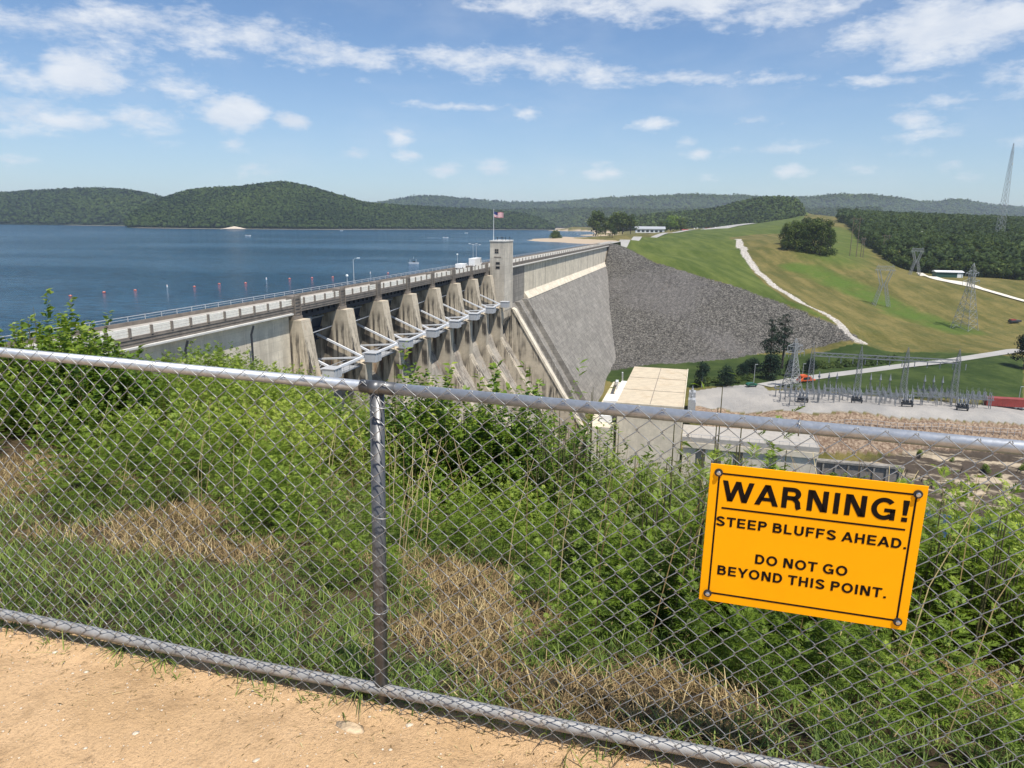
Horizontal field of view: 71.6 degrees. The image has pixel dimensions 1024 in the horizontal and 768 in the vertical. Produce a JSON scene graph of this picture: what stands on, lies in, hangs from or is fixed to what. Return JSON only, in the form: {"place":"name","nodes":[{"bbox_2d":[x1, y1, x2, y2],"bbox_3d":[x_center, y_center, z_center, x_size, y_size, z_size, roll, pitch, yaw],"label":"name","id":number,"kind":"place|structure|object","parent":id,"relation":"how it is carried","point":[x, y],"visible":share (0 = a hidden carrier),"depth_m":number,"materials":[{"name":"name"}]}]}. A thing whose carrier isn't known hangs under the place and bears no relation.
{"place":"outdoors","nodes":[
{"label":"outdoors","id":0,"kind":"place"},
{"bbox_2d":[0,199,143,225],"bbox_3d":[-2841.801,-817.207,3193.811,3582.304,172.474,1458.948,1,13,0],"label":"hills","id":1,"kind":"structure","parent":0,"point":[56,223],"depth_m":2583.36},
{"bbox_2d":[0,186,162,225],"bbox_3d":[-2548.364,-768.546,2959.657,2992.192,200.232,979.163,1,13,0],"label":"woodland","id":2,"kind":"object","parent":1,"relation":"on","point":[41,206],"visible":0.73,"depth_m":2737.50,"materials":[{"name":"plant"}]},
{"bbox_2d":[0,224,593,341],"bbox_3d":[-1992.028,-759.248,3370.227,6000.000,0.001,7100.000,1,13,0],"label":"lake","id":3,"kind":"structure","parent":0,"point":[87,265],"depth_m":419.49,"materials":[{"name":"liquid"}]},
{"bbox_2d":[1,631,659,767],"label":"gravel","id":4,"kind":"structure","parent":0,"point":[441,766],"depth_m":2.46,"materials":[{"name":"gravel"}]},
{"bbox_2d":[127,225,551,229],"bbox_3d":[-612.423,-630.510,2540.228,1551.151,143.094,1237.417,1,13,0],"label":"hills","id":5,"kind":"structure","parent":0,"point":[516,228],"depth_m":2152.13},
{"bbox_2d":[124,180,556,229],"bbox_3d":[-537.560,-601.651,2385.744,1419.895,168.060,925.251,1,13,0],"label":"woodland","id":6,"kind":"object","parent":5,"relation":"on","point":[280,204],"visible":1,"depth_m":2256.95,"materials":[{"name":"plant"}]},
{"bbox_2d":[1,630,716,767],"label":"litter","id":7,"kind":"object","parent":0,"point":[294,720],"visible":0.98,"depth_m":2.46,"materials":[{"name":"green plant"}]},
{"bbox_2d":[0,607,847,767],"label":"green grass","id":8,"kind":"structure","parent":0,"point":[602,758],"depth_m":2.57,"materials":[{"name":"plant"}]},
{"bbox_2d":[0,371,1023,767],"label":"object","id":9,"kind":"structure","parent":0,"point":[212,733],"depth_m":2.58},
{"bbox_2d":[0,323,55,429],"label":"shrub","id":10,"kind":"object","parent":9,"relation":"on","point":[2,343],"visible":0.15,"depth_m":7.99,"materials":[{"name":"green plant"}]},
{"bbox_2d":[0,288,82,384],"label":"shrub","id":11,"kind":"object","parent":9,"relation":"on","point":[50,308],"visible":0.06,"depth_m":8.26,"materials":[{"name":"green plant"}]},
{"bbox_2d":[5,313,87,364],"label":"shrub","id":12,"kind":"object","parent":9,"relation":"on","point":[23,325],"depth_m":8.64,"materials":[{"name":"green plant"}]},
{"bbox_2d":[8,311,126,403],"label":"shrub","id":13,"kind":"object","parent":9,"relation":"on","point":[79,340],"visible":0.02,"depth_m":8.18,"materials":[{"name":"green plant"}]},
{"bbox_2d":[0,324,137,439],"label":"shrub","id":14,"kind":"object","parent":9,"relation":"on","point":[63,369],"visible":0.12,"depth_m":7.53,"materials":[{"name":"green plant"}]},
{"bbox_2d":[13,320,163,445],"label":"shrub","id":15,"kind":"object","parent":9,"relation":"on","point":[102,387],"visible":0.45,"depth_m":7.36,"materials":[{"name":"green plant"}]},
{"bbox_2d":[70,310,148,389],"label":"shrub","id":16,"kind":"object","parent":9,"relation":"on","point":[104,330],"visible":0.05,"depth_m":9.01,"materials":[{"name":"green plant"}]},
{"bbox_2d":[260,411,306,462],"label":"shrub","id":17,"kind":"object","parent":9,"relation":"on","point":[289,435],"visible":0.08,"depth_m":7.47,"materials":[{"name":"green plant"}]},
{"bbox_2d":[293,425,353,476],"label":"shrub","id":18,"kind":"object","parent":9,"relation":"on","point":[328,452],"visible":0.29,"depth_m":7.01,"materials":[{"name":"green plant"}]},
{"bbox_2d":[336,720,364,733],"bbox_3d":[-0.550,1.171,2.415,0.122,0.013,0.062,7,14,25],"label":"stone","id":19,"kind":"object","parent":9,"relation":"on","point":[351,727],"visible":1,"depth_m":2.42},
{"bbox_2d":[330,341,469,478],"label":"shrub","id":20,"kind":"object","parent":9,"relation":"on","point":[398,415],"visible":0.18,"depth_m":7.05,"materials":[{"name":"green plant"}]},
{"bbox_2d":[364,362,497,489],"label":"shrub","id":21,"kind":"object","parent":9,"relation":"on","point":[418,405],"visible":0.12,"depth_m":7.01,"materials":[{"name":"green plant"}]},
{"bbox_2d":[369,379,525,510],"bbox_3d":[-0.611,0.644,6.819,1.359,1.409,1.513,-8,15,-34],"label":"shrub","id":22,"kind":"object","parent":9,"relation":"on","point":[438,471],"visible":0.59,"depth_m":6.57,"materials":[{"name":"green plant"}]},
{"bbox_2d":[429,359,568,507],"bbox_3d":[-0.215,0.585,7.234,1.516,1.620,1.540,1,13,0],"label":"shrub","id":23,"kind":"object","parent":9,"relation":"on","point":[504,411],"visible":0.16,"depth_m":6.93,"materials":[{"name":"green plant"}]},
{"bbox_2d":[0,339,1023,767],"bbox_3d":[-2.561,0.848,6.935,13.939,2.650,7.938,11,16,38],"label":"weeds","id":24,"kind":"object","parent":9,"relation":"on","point":[458,519],"visible":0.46,"depth_m":4.48,"materials":[{"name":"green plant"}]},
{"bbox_2d":[0,347,1023,767],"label":"chain link fence","id":25,"kind":"object","parent":9,"relation":"on","point":[378,685],"visible":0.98,"depth_m":2.30,"materials":[{"name":"metal"}]},
{"bbox_2d":[699,463,928,629],"bbox_3d":[0.816,0.450,1.964,0.549,0.420,0.015,5,13,15],"label":"warning sign","id":26,"kind":"object","parent":25,"relation":"attached to","point":[846,549],"visible":1,"depth_m":1.96,"materials":[{"name":"metal"}]},
{"bbox_2d":[0,428,1023,767],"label":"green grass","id":27,"kind":"structure","parent":9,"relation":"on","point":[184,608],"depth_m":3.24,"materials":[{"name":"plant"}]},
{"bbox_2d":[706,406,804,644],"bbox_3d":[1.150,0.800,3.580,0.452,1.457,0.477,9,15,34],"label":"tall weed","id":28,"kind":"object","parent":27,"relation":"on","point":[772,446],"visible":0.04,"depth_m":3.53,"materials":[{"name":"green plant"}]},
{"bbox_2d":[874,478,982,659],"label":"shrub","id":29,"kind":"object","parent":27,"relation":"on","point":[935,609],"visible":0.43,"depth_m":3.64,"materials":[{"name":"green plant"}]},
{"bbox_2d":[0,438,1023,767],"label":"dry grass","id":30,"kind":"structure","parent":9,"relation":"on","point":[440,614],"depth_m":3.33,"materials":[{"name":"plant"}]},
{"bbox_2d":[1,382,1023,746],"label":"dead stalks","id":31,"kind":"object","parent":9,"relation":"on","point":[517,510],"visible":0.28,"depth_m":4.07,"materials":[{"name":"beige plant"}]},
{"bbox_2d":[3,337,1022,678],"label":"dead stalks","id":32,"kind":"object","parent":9,"relation":"on","point":[435,511],"visible":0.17,"depth_m":4.47,"materials":[{"name":"plant"}]},
{"bbox_2d":[481,383,566,508],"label":"shrub","id":33,"kind":"object","parent":9,"relation":"on","point":[512,441],"visible":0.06,"depth_m":7.21,"materials":[{"name":"green plant"}]},
{"bbox_2d":[484,361,593,499],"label":"shrub","id":34,"kind":"object","parent":9,"relation":"on","point":[535,392],"visible":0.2,"depth_m":6.91,"materials":[{"name":"green plant"}]},
{"bbox_2d":[489,380,632,534],"bbox_3d":[0.479,0.768,6.415,1.420,1.512,1.290,-8,15,-34],"label":"shrub","id":35,"kind":"object","parent":9,"relation":"on","point":[544,477],"visible":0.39,"depth_m":6.27,"materials":[{"name":"green plant"}]},
{"bbox_2d":[512,413,632,524],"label":"shrub","id":36,"kind":"object","parent":9,"relation":"on","point":[575,464],"visible":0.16,"depth_m":6.46,"materials":[{"name":"green plant"}]},
{"bbox_2d":[511,358,655,517],"bbox_3d":[0.784,0.701,6.745,1.245,1.798,1.173,-5,14,-25],"label":"tall weed","id":37,"kind":"object","parent":9,"relation":"on","point":[587,439],"visible":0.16,"depth_m":6.72,"materials":[{"name":"green plant"}]},
{"bbox_2d":[542,418,683,576],"bbox_3d":[0.676,0.904,4.703,0.880,1.264,0.918,6,14,24],"label":"shrub","id":38,"kind":"object","parent":9,"relation":"on","point":[592,540],"visible":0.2,"depth_m":4.68,"materials":[{"name":"green plant"}]},
{"bbox_2d":[594,445,685,562],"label":"shrub","id":39,"kind":"object","parent":9,"relation":"on","point":[644,476],"visible":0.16,"depth_m":4.88,"materials":[{"name":"green plant"}]},
{"bbox_2d":[585,383,704,597],"bbox_3d":[0.860,0.796,4.112,0.840,1.511,0.974,-3,13,-16],"label":"tall weed","id":40,"kind":"object","parent":9,"relation":"on","point":[670,478],"visible":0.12,"depth_m":4.11,"materials":[{"name":"green plant"}]},
{"bbox_2d":[610,452,705,613],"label":"tall weed","id":41,"kind":"object","parent":9,"relation":"on","point":[663,515],"visible":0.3,"depth_m":3.91,"materials":[{"name":"green plant"}]},
{"bbox_2d":[647,448,724,651],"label":"tall weed","id":42,"kind":"object","parent":9,"relation":"on","point":[693,534],"visible":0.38,"depth_m":3.40,"materials":[{"name":"green plant"}]},
{"bbox_2d":[656,372,797,558],"bbox_3d":[1.313,0.754,4.392,0.961,1.618,0.864,5,13,19],"label":"tall weed","id":43,"kind":"object","parent":9,"relation":"on","point":[716,445],"visible":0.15,"depth_m":4.32,"materials":[{"name":"green plant"}]},
{"bbox_2d":[487,441,1023,624],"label":"weeds","id":44,"kind":"object","parent":9,"relation":"on","point":[697,483],"visible":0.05,"depth_m":5.29,"materials":[{"name":"green plant"}]},
{"bbox_2d":[943,483,1023,675],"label":"shrub","id":45,"kind":"object","parent":9,"relation":"on","point":[985,601],"visible":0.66,"depth_m":3.52,"materials":[{"name":"green plant"}]},
{"bbox_2d":[0,0,1023,206],"label":"sky","id":46,"kind":"structure","parent":0,"point":[363,100],"materials":[{"name":"blue"}]},
{"bbox_2d":[598,224,744,246],"bbox_3d":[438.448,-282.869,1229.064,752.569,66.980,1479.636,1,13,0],"label":"crest road","id":47,"kind":"structure","parent":0,"point":[624,243],"depth_m":791.97,"materials":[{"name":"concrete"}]},
{"bbox_2d":[446,199,1009,214],"bbox_3d":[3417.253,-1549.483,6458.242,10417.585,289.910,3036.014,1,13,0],"label":"hills","id":48,"kind":"structure","parent":0,"point":[725,204],"depth_m":5925.16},
{"bbox_2d":[374,192,1023,215],"bbox_3d":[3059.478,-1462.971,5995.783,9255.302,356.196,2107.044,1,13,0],"label":"woodland","id":49,"kind":"object","parent":48,"relation":"on","point":[896,203],"visible":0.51,"depth_m":5969.83,"materials":[{"name":"plant"}]},
{"bbox_2d":[529,212,1023,520],"bbox_3d":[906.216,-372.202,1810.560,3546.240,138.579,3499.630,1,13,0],"label":"terrain","id":50,"kind":"structure","parent":0,"point":[716,300],"depth_m":401.04,"materials":[{"name":"plant"}]},
{"bbox_2d":[0,242,615,470],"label":"concrete dam","id":51,"kind":"structure","parent":50,"relation":"on","point":[552,327],"depth_m":182.23,"materials":[{"name":"concrete"}]},
{"bbox_2d":[469,257,481,265],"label":"box van","id":52,"kind":"object","parent":51,"relation":"on","point":[476,261],"visible":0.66,"depth_m":233.56,"materials":[{"name":"white paint"}]},
{"bbox_2d":[489,237,513,310],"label":"elevator tower","id":53,"kind":"structure","parent":51,"relation":"on","point":[501,261],"depth_m":230.41,"materials":[{"name":"concrete"}]},
{"bbox_2d":[587,209,605,235],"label":"tree","id":54,"kind":"object","parent":50,"relation":"on","point":[596,217],"visible":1,"depth_m":1071.37,"materials":[{"name":"green plant"}]},
{"bbox_2d":[587,372,626,487],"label":"intake gantry","id":55,"kind":"object","parent":50,"relation":"on","point":[616,390],"visible":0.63,"depth_m":231.38,"materials":[{"name":"concrete"}]},
{"bbox_2d":[606,211,622,232],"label":"tree","id":56,"kind":"object","parent":50,"relation":"on","point":[614,219],"visible":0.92,"depth_m":1070.32,"materials":[{"name":"green plant"}]},
{"bbox_2d":[617,211,631,233],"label":"tree","id":57,"kind":"object","parent":50,"relation":"on","point":[624,219],"visible":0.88,"depth_m":1070.36,"materials":[{"name":"green plant"}]},
{"bbox_2d":[624,214,638,233],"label":"tree","id":58,"kind":"object","parent":50,"relation":"on","point":[632,220],"visible":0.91,"depth_m":1073.36,"materials":[{"name":"green plant"}]},
{"bbox_2d":[634,226,665,232],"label":"lake building","id":59,"kind":"structure","parent":50,"relation":"on","point":[649,229],"depth_m":1302.97,"materials":[{"name":"white paint"}]},
{"bbox_2d":[615,366,687,490],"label":"powerhouse","id":60,"kind":"structure","parent":50,"relation":"on","point":[656,387],"depth_m":230.59,"materials":[{"name":"concrete"}]},
{"bbox_2d":[663,215,680,231],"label":"tree","id":61,"kind":"object","parent":50,"relation":"on","point":[669,221],"visible":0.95,"depth_m":1320.91,"materials":[{"name":"green plant"}]},
{"bbox_2d":[673,217,688,230],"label":"tree","id":62,"kind":"object","parent":50,"relation":"on","point":[682,224],"visible":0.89,"depth_m":1321.02,"materials":[{"name":"green plant"}]},
{"bbox_2d":[688,386,695,409],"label":"transformer stack","id":63,"kind":"object","parent":50,"relation":"on","point":[692,400],"visible":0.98,"depth_m":250.68,"materials":[{"name":"grey paint"}]},
{"bbox_2d":[694,361,710,383],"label":"tree","id":64,"kind":"object","parent":50,"relation":"on","point":[704,368],"visible":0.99,"depth_m":293.85,"materials":[{"name":"green plant"}]},
{"bbox_2d":[694,373,753,386],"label":"brush","id":65,"kind":"object","parent":50,"relation":"on","point":[748,377],"visible":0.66,"depth_m":300.80,"materials":[{"name":"green plant"}]},
{"bbox_2d":[717,363,734,385],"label":"tree","id":66,"kind":"object","parent":50,"relation":"on","point":[727,376],"visible":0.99,"depth_m":291.72,"materials":[{"name":"green plant"}]},
{"bbox_2d":[735,362,749,375],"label":"tree","id":67,"kind":"object","parent":50,"relation":"on","point":[741,369],"visible":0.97,"depth_m":309.29,"materials":[{"name":"green plant"}]},
{"bbox_2d":[681,424,819,492],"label":"tailrace deck","id":68,"kind":"structure","parent":50,"relation":"on","point":[701,436],"depth_m":225.17,"materials":[{"name":"concrete"}]},
{"bbox_2d":[743,358,760,372],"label":"tree","id":69,"kind":"object","parent":50,"relation":"on","point":[753,367],"visible":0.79,"depth_m":315.56,"materials":[{"name":"green plant"}]},
{"bbox_2d":[757,352,783,380],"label":"tree","id":70,"kind":"object","parent":50,"relation":"on","point":[770,360],"visible":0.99,"depth_m":303.01,"materials":[{"name":"green plant"}]},
{"bbox_2d":[760,318,781,364],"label":"pine tree","id":71,"kind":"object","parent":50,"relation":"on","point":[769,347],"visible":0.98,"depth_m":318.47,"materials":[{"name":"green plant"}]},
{"bbox_2d":[777,221,791,243],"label":"tree","id":72,"kind":"object","parent":50,"relation":"on","point":[786,226],"visible":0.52,"depth_m":630.92,"materials":[{"name":"green plant"}]},
{"bbox_2d":[773,313,798,368],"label":"pine tree","id":73,"kind":"object","parent":50,"relation":"on","point":[780,341],"visible":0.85,"depth_m":330.88,"materials":[{"name":"green plant"}]},
{"bbox_2d":[780,229,796,249],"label":"tree","id":74,"kind":"object","parent":50,"relation":"on","point":[787,240],"visible":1,"depth_m":613.35,"materials":[{"name":"green plant"}]},
{"bbox_2d":[782,338,804,389],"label":"transmission pylon","id":75,"kind":"object","parent":50,"relation":"on","point":[794,349],"visible":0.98,"depth_m":286.98,"materials":[{"name":"metal"}]},
{"bbox_2d":[790,221,812,251],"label":"tree","id":76,"kind":"object","parent":50,"relation":"on","point":[800,227],"visible":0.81,"depth_m":610.76,"materials":[{"name":"green plant"}]},
{"bbox_2d":[800,224,813,251],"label":"tree","id":77,"kind":"object","parent":50,"relation":"on","point":[806,233],"visible":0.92,"depth_m":606.46,"materials":[{"name":"green plant"}]},
{"bbox_2d":[801,358,817,372],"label":"tree","id":78,"kind":"object","parent":50,"relation":"on","point":[806,365],"visible":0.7,"depth_m":321.95,"materials":[{"name":"green plant"}]},
{"bbox_2d":[805,343,814,394],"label":"gantry mast","id":79,"kind":"object","parent":50,"relation":"on","point":[807,383],"visible":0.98,"depth_m":279.56,"materials":[{"name":"metal"}]},
{"bbox_2d":[801,218,824,253],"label":"tree","id":80,"kind":"object","parent":50,"relation":"on","point":[815,224],"visible":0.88,"depth_m":603.68,"materials":[{"name":"green plant"}]},
{"bbox_2d":[812,222,829,254],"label":"tree","id":81,"kind":"object","parent":50,"relation":"on","point":[821,231],"visible":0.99,"depth_m":599.94,"materials":[{"name":"green plant"}]},
{"bbox_2d":[818,219,837,255],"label":"tree","id":82,"kind":"object","parent":50,"relation":"on","point":[829,230],"visible":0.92,"depth_m":600.21,"materials":[{"name":"green plant"}]},
{"bbox_2d":[806,354,898,369],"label":"brush","id":83,"kind":"object","parent":50,"relation":"on","point":[842,364],"visible":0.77,"depth_m":341.23,"materials":[{"name":"green plant"}]},
{"bbox_2d":[854,346,862,398],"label":"gantry mast","id":84,"kind":"object","parent":50,"relation":"on","point":[858,377],"visible":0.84,"depth_m":274.79,"materials":[{"name":"metal"}]},
{"bbox_2d":[815,458,904,482],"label":"retaining wall","id":85,"kind":"structure","parent":50,"relation":"on","point":[880,471],"depth_m":233.55,"materials":[{"name":"grey concrete"}]},
{"bbox_2d":[872,264,895,306],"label":"transmission pylon","id":86,"kind":"object","parent":50,"relation":"on","point":[888,300],"visible":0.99,"depth_m":478.88,"materials":[{"name":"metal"}]},
{"bbox_2d":[782,417,1022,435],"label":"perimeter fence","id":87,"kind":"object","parent":50,"relation":"on","point":[924,426],"visible":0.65,"depth_m":247.93,"materials":[{"name":"metal"}]},
{"bbox_2d":[897,347,909,400],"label":"gantry mast","id":88,"kind":"object","parent":50,"relation":"on","point":[902,380],"visible":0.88,"depth_m":271.37,"materials":[{"name":"metal"}]},
{"bbox_2d":[901,394,913,406],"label":"circuit breaker","id":89,"kind":"object","parent":50,"relation":"on","point":[907,402],"visible":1,"depth_m":258.45,"materials":[{"name":"paint"}]},
{"bbox_2d":[908,248,923,275],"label":"transmission pylon","id":90,"kind":"object","parent":50,"relation":"on","point":[917,262],"visible":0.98,"depth_m":585.35,"materials":[{"name":"metal"}]},
{"bbox_2d":[835,208,1023,224],"bbox_3d":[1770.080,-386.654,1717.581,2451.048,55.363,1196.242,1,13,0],"label":"woodland","id":91,"kind":"object","parent":50,"relation":"on","point":[848,213],"visible":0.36,"depth_m":1256.81,"materials":[{"name":"green plant"}]},
{"bbox_2d":[837,217,1023,279],"bbox_3d":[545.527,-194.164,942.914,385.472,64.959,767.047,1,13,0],"label":"undergrowth","id":92,"kind":"object","parent":50,"relation":"on","point":[1014,271],"visible":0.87,"depth_m":630.06,"materials":[{"name":"green plant"}]},
{"bbox_2d":[848,214,1023,264],"bbox_3d":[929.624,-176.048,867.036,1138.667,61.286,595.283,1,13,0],"label":"woodland","id":93,"kind":"object","parent":50,"relation":"on","point":[959,239],"visible":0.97,"depth_m":776.17,"materials":[{"name":"green plant"}]},
{"bbox_2d":[932,270,964,277],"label":"green shed","id":94,"kind":"structure","parent":50,"relation":"on","point":[948,273],"depth_m":581.51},
{"bbox_2d":[947,349,960,403],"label":"gantry mast","id":95,"kind":"object","parent":50,"relation":"on","point":[958,370],"visible":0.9,"depth_m":266.29,"materials":[{"name":"metal"}]},
{"bbox_2d":[813,352,966,369],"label":"gantry beam","id":96,"kind":"structure","parent":95,"relation":"attached to","point":[853,357],"depth_m":271.51,"materials":[{"name":"metal"}]},
{"bbox_2d":[956,397,969,410],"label":"circuit breaker","id":97,"kind":"object","parent":50,"relation":"on","point":[963,406],"visible":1,"depth_m":254.65,"materials":[{"name":"paint"}]},
{"bbox_2d":[950,263,979,330],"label":"transmission pylon","id":98,"kind":"object","parent":50,"relation":"on","point":[973,282],"visible":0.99,"depth_m":436.18,"materials":[{"name":"metal"}]},
{"bbox_2d":[971,391,993,408],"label":"disconnect switch","id":99,"kind":"object","parent":50,"relation":"on","point":[986,398],"visible":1,"depth_m":257.72,"materials":[{"name":"metal"}]},
{"bbox_2d":[983,396,1023,407],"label":"shipping container","id":100,"kind":"object","parent":50,"relation":"on","point":[1008,401],"visible":0.94,"depth_m":262.78,"materials":[{"name":"red metal"}]},
{"bbox_2d":[995,143,1013,229],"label":"radio mast","id":101,"kind":"object","parent":50,"relation":"on","point":[1010,160],"visible":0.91,"depth_m":891.02,"materials":[{"name":"metal"}]},
{"bbox_2d":[1008,334,1023,369],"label":"tree","id":102,"kind":"object","parent":50,"relation":"on","point":[1021,346],"visible":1,"depth_m":333.03,"materials":[{"name":"green plant"}]},
{"bbox_2d":[666,496,1023,565],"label":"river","id":103,"kind":"structure","parent":0,"point":[944,532],"depth_m":212.95,"materials":[{"name":"liquid"}]},
{"bbox_2d":[758,349,1019,386],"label":"road","id":104,"kind":"structure","parent":0,"point":[897,366],"depth_m":333.80,"materials":[{"name":"asphalt"}]},
{"bbox_2d":[916,272,1023,300],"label":"track","id":105,"kind":"structure","parent":0,"point":[953,281],"depth_m":547.39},
{"bbox_3d":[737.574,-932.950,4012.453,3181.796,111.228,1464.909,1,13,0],"label":"hills","id":106,"kind":"structure","parent":0,"visible":0},
{"bbox_2d":[491,205,882,227],"bbox_3d":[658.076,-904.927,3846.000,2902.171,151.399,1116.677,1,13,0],"label":"woodland","id":107,"kind":"object","parent":106,"relation":"on","point":[563,217],"visible":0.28,"depth_m":3905.68,"materials":[{"name":"plant"}]},
{"bbox_3d":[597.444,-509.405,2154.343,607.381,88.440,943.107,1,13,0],"label":"hills","id":108,"kind":"structure","parent":0,"visible":0},
{"bbox_2d":[620,195,805,229],"bbox_3d":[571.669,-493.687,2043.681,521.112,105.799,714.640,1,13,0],"label":"woodland","id":109,"kind":"object","parent":108,"relation":"on","point":[760,209],"visible":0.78,"depth_m":1907.51,"materials":[{"name":"plant"}]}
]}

